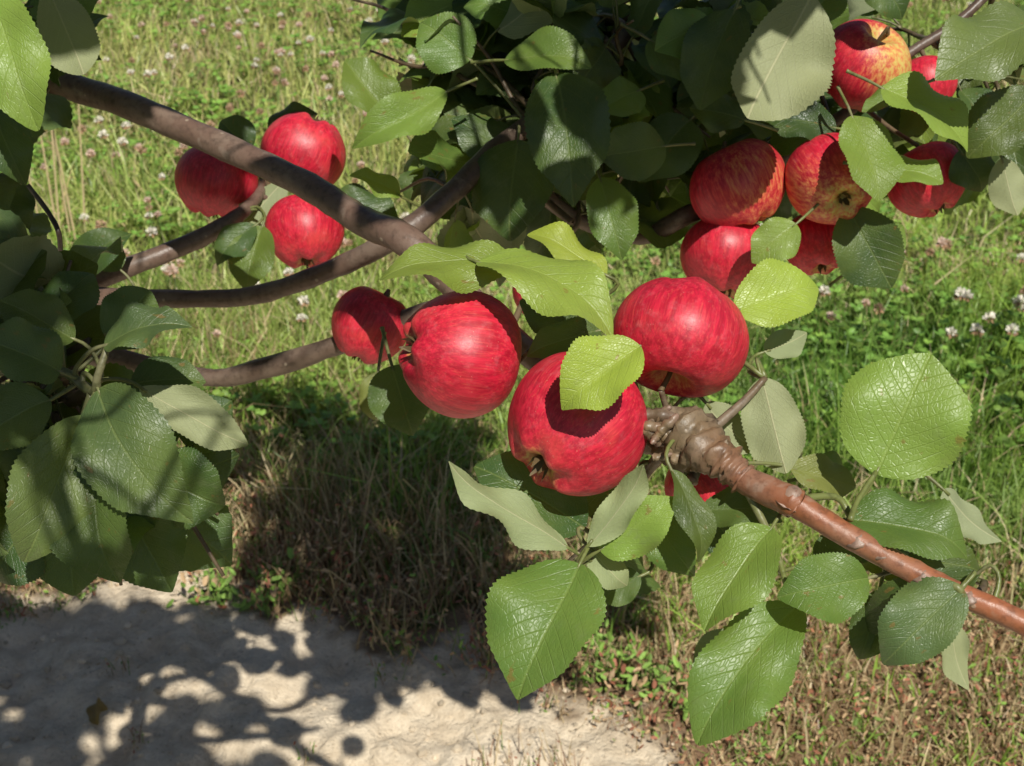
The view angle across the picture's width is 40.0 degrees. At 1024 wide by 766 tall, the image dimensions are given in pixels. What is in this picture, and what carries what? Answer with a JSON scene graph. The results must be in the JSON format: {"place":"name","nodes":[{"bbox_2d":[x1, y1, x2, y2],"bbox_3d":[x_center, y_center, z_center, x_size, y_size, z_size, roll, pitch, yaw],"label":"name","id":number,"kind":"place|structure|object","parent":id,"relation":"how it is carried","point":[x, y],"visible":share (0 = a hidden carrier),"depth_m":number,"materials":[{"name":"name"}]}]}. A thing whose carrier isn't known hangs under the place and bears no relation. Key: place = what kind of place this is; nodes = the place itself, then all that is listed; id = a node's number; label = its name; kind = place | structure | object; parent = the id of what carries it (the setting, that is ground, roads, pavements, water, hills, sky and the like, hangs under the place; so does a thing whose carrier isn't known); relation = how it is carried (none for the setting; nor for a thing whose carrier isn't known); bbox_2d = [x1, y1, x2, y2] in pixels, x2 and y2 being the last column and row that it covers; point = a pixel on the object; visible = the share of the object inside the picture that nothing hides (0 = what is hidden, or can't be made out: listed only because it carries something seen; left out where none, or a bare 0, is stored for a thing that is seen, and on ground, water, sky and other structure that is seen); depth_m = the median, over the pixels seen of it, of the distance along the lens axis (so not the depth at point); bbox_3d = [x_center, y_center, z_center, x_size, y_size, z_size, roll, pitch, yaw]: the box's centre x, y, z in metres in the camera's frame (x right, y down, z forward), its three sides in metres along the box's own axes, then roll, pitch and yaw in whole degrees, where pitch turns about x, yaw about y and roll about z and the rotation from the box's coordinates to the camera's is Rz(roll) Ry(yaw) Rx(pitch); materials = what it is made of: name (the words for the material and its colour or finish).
{"place":"outdoors","nodes":[
{"label":"outdoors","id":0,"kind":"place"},
{"bbox_2d":[0,0,1023,765],"bbox_3d":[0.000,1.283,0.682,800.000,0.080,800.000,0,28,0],"label":"ground","id":1,"kind":"structure","parent":0,"point":[242,690],"depth_m":2.20,"materials":[{"name":"soil"}]},
{"bbox_2d":[86,559,454,724],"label":"fallen leaves","id":2,"kind":"object","parent":1,"relation":"on","point":[96,709],"visible":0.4,"depth_m":2.13,"materials":[{"name":"brown plant"}]},
{"bbox_2d":[0,579,673,765],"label":"soil clods","id":3,"kind":"object","parent":1,"relation":"on","point":[119,640],"visible":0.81,"depth_m":2.18,"materials":[{"name":"soil"}]},
{"bbox_2d":[0,0,1023,745],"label":"apple tree","id":4,"kind":"object","parent":1,"relation":"on","point":[536,128],"visible":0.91,"depth_m":0.79,"materials":[{"name":"green plant"}]},
{"bbox_2d":[174,147,257,218],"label":"red apple","id":5,"kind":"object","parent":4,"relation":"hanging from","point":[207,185],"visible":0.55,"depth_m":1.12,"materials":[{"name":"red food"}]},
{"bbox_2d":[260,111,345,183],"bbox_3d":[-0.175,-0.193,1.181,0.072,0.066,0.076,22,8,-7],"label":"red apple","id":6,"kind":"object","parent":4,"relation":"hanging from","point":[304,140],"visible":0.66,"depth_m":1.15,"materials":[{"name":"red food"}]},
{"bbox_2d":[265,195,344,267],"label":"red apple","id":7,"kind":"object","parent":4,"relation":"hanging from","point":[305,233],"visible":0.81,"depth_m":1.10,"materials":[{"name":"red food"}]},
{"bbox_2d":[331,286,405,363],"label":"red apple","id":8,"kind":"object","parent":4,"relation":"attached to","point":[361,315],"visible":0.89,"depth_m":0.97,"materials":[{"name":"red food"}]},
{"bbox_2d":[398,291,521,418],"bbox_3d":[-0.028,-0.017,0.780,0.070,0.073,0.073,7,51,-21],"label":"red apple","id":9,"kind":"object","parent":4,"relation":"hanging from","point":[459,356],"visible":0.98,"depth_m":0.75,"materials":[{"name":"red food"}]},
{"bbox_2d":[512,286,522,312],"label":"red apple","id":10,"kind":"object","parent":4,"relation":"attached to","point":[517,297],"visible":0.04,"depth_m":0.89,"materials":[{"name":"red food"}]},
{"bbox_2d":[507,351,646,495],"bbox_3d":[0.034,0.021,0.746,0.077,0.074,0.076,22,56,38],"label":"red apple","id":11,"kind":"object","parent":4,"relation":"attached to","point":[553,445],"visible":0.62,"depth_m":0.72,"materials":[{"name":"red food"}]},
{"bbox_2d":[613,277,748,397],"bbox_3d":[0.090,-0.024,0.749,0.073,0.077,0.064,17,68,0],"label":"red apple","id":12,"kind":"object","parent":4,"relation":"attached to","point":[690,335],"visible":0.89,"depth_m":0.72,"materials":[{"name":"red food"}]},
{"bbox_2d":[664,470,728,500],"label":"red apple","id":13,"kind":"object","parent":4,"relation":"attached to","point":[706,487],"visible":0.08,"depth_m":0.81,"materials":[{"name":"red food"}]},
{"bbox_2d":[680,220,759,298],"bbox_3d":[0.164,-0.096,1.069,0.073,0.064,0.076,5,-6,12],"label":"red apple","id":14,"kind":"object","parent":4,"relation":"hanging from","point":[717,257],"visible":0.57,"depth_m":1.04,"materials":[{"name":"red food"}]},
{"bbox_2d":[689,138,785,225],"bbox_3d":[0.169,-0.148,1.050,0.073,0.068,0.072,-22,0,34],"label":"red apple","id":15,"kind":"object","parent":4,"relation":"hanging from","point":[741,182],"visible":0.97,"depth_m":1.02,"materials":[{"name":"red food"}]},
{"bbox_2d":[787,215,838,274],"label":"red apple","id":16,"kind":"object","parent":4,"relation":"attached to","point":[815,254],"visible":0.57,"depth_m":1.06,"materials":[{"name":"red food"}]},
{"bbox_2d":[785,133,871,224],"bbox_3d":[0.234,-0.148,1.031,0.066,0.069,0.070,-26,36,8],"label":"red apple","id":17,"kind":"object","parent":4,"relation":"hanging from","point":[817,170],"visible":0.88,"depth_m":1.01,"materials":[{"name":"red food"}]},
{"bbox_2d":[827,19,911,111],"bbox_3d":[0.260,-0.235,1.040,0.070,0.067,0.067,19,43,-3],"label":"red apple","id":18,"kind":"object","parent":4,"relation":"attached to","point":[869,49],"visible":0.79,"depth_m":1.01,"materials":[{"name":"red food"}]},
{"bbox_2d":[887,141,964,217],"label":"red apple","id":19,"kind":"object","parent":4,"relation":"hanging from","point":[918,199],"visible":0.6,"depth_m":1.03,"materials":[{"name":"red food"}]},
{"bbox_2d":[911,55,957,111],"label":"red apple","id":20,"kind":"object","parent":4,"relation":"attached to","point":[925,66],"visible":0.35,"depth_m":1.08,"materials":[{"name":"red food"}]},
{"bbox_2d":[0,104,1023,765],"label":"dry weeds","id":21,"kind":"object","parent":1,"relation":"on","point":[274,590],"visible":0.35,"depth_m":2.26,"materials":[{"name":"plant"}]},
{"bbox_2d":[0,0,1023,472],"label":"clover","id":22,"kind":"object","parent":1,"relation":"on","point":[230,90],"depth_m":3.44,"materials":[{"name":"green plant"}]},
{"bbox_2d":[1,0,1023,765],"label":"grass","id":23,"kind":"structure","parent":0,"point":[423,512],"depth_m":2.96,"materials":[{"name":"green plant"}]}
]}

